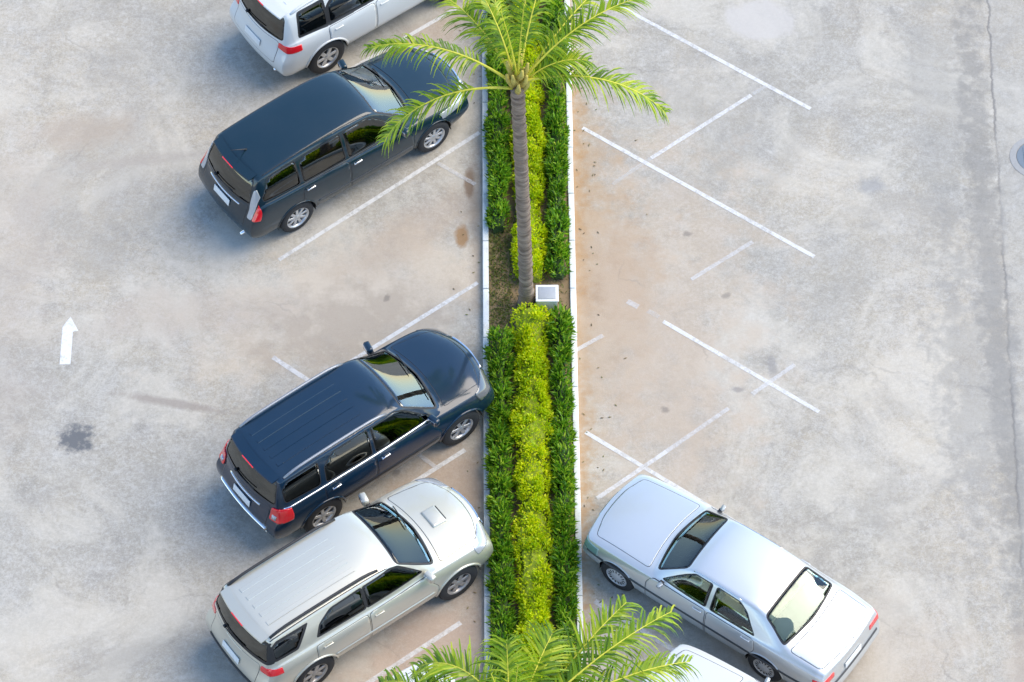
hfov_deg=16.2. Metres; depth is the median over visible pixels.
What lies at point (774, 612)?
saloon car
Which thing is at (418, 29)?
parking line
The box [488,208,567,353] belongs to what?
weeds
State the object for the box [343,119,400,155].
door window
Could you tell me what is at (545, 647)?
coconut palm
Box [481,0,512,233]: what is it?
border plants
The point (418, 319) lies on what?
parking line
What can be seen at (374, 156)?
door
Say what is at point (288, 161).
suv
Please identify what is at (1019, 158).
drain cover
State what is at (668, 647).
parking line
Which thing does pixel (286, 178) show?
quarter window
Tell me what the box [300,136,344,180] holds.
door window
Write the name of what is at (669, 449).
parking line
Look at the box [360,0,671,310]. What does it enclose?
coconut palm
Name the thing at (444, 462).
parking line
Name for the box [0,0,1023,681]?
ground
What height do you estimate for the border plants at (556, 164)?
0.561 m
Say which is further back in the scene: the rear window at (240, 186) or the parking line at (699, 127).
the parking line at (699, 127)
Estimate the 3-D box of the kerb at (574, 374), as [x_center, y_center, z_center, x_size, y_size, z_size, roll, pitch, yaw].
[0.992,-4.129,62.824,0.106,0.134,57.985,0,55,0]
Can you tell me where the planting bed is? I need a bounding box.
[488,0,576,677]
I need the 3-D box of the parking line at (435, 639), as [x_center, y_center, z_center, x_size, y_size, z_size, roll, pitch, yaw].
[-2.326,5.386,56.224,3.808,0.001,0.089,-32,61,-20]
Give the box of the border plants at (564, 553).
[543,303,582,681]
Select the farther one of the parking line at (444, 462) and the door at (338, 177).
the door at (338, 177)
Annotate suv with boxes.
[198,46,468,237]
[205,478,492,681]
[216,328,493,538]
[230,0,444,75]
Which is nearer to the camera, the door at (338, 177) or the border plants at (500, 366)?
the border plants at (500, 366)
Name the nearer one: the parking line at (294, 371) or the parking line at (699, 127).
the parking line at (294, 371)
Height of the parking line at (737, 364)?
0.001 m
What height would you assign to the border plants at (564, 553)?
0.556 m
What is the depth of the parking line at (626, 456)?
58.59 m
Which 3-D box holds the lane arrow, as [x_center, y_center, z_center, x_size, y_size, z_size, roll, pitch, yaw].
[-7.365,-0.010,60.002,0.270,0.001,0.970,0,55,0]
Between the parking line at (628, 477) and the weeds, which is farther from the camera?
the weeds
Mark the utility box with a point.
(547, 296)
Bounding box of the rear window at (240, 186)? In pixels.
[209,144,252,202]
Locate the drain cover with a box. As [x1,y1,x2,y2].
[1010,138,1023,174]
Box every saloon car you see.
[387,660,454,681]
[583,474,878,681]
[643,644,770,681]
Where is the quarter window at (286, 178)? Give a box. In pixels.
[263,163,299,200]
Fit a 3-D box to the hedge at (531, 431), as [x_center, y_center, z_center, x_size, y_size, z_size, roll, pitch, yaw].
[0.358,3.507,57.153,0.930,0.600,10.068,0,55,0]
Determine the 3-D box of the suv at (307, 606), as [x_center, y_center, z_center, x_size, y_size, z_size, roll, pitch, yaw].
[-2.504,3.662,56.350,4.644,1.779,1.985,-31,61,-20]
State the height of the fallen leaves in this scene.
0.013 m
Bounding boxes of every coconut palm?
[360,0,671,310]
[377,594,702,681]
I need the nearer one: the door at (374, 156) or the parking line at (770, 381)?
the parking line at (770, 381)
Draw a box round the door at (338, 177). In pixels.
[304,162,350,205]
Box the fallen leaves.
[444,25,646,668]
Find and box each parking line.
[272,356,308,380]
[278,131,480,260]
[350,7,456,67]
[350,282,477,359]
[366,621,461,681]
[411,448,465,481]
[577,338,596,350]
[582,127,814,257]
[584,431,814,567]
[594,599,674,650]
[596,450,667,499]
[606,0,811,109]
[650,94,751,158]
[662,320,819,412]
[665,409,727,452]
[691,245,748,279]
[751,366,792,392]
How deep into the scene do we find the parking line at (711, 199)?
61.78 m
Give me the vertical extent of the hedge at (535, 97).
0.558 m
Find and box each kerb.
[482,10,490,679]
[564,0,582,679]
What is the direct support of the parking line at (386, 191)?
on the ground
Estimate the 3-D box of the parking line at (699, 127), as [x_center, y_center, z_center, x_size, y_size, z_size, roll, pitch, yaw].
[3.291,-3.728,62.600,2.260,0.001,0.078,-33,61,-21]
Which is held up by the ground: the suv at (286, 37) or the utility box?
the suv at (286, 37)
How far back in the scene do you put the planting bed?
60.53 m
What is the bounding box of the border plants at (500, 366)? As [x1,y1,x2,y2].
[481,323,518,681]
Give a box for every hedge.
[505,301,557,680]
[508,0,548,283]
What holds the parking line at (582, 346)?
on the ground
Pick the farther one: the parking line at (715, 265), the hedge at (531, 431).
the parking line at (715, 265)
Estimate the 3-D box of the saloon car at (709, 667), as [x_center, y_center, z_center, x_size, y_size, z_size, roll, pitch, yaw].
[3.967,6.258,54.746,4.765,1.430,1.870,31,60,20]
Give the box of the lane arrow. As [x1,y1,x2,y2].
[60,317,77,363]
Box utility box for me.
[536,285,558,311]
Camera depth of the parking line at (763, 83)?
63.45 m
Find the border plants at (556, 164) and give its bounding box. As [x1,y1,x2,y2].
[541,0,572,279]
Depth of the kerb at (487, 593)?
60.24 m
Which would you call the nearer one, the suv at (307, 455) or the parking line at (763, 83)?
the suv at (307, 455)
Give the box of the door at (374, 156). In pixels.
[350,132,413,184]

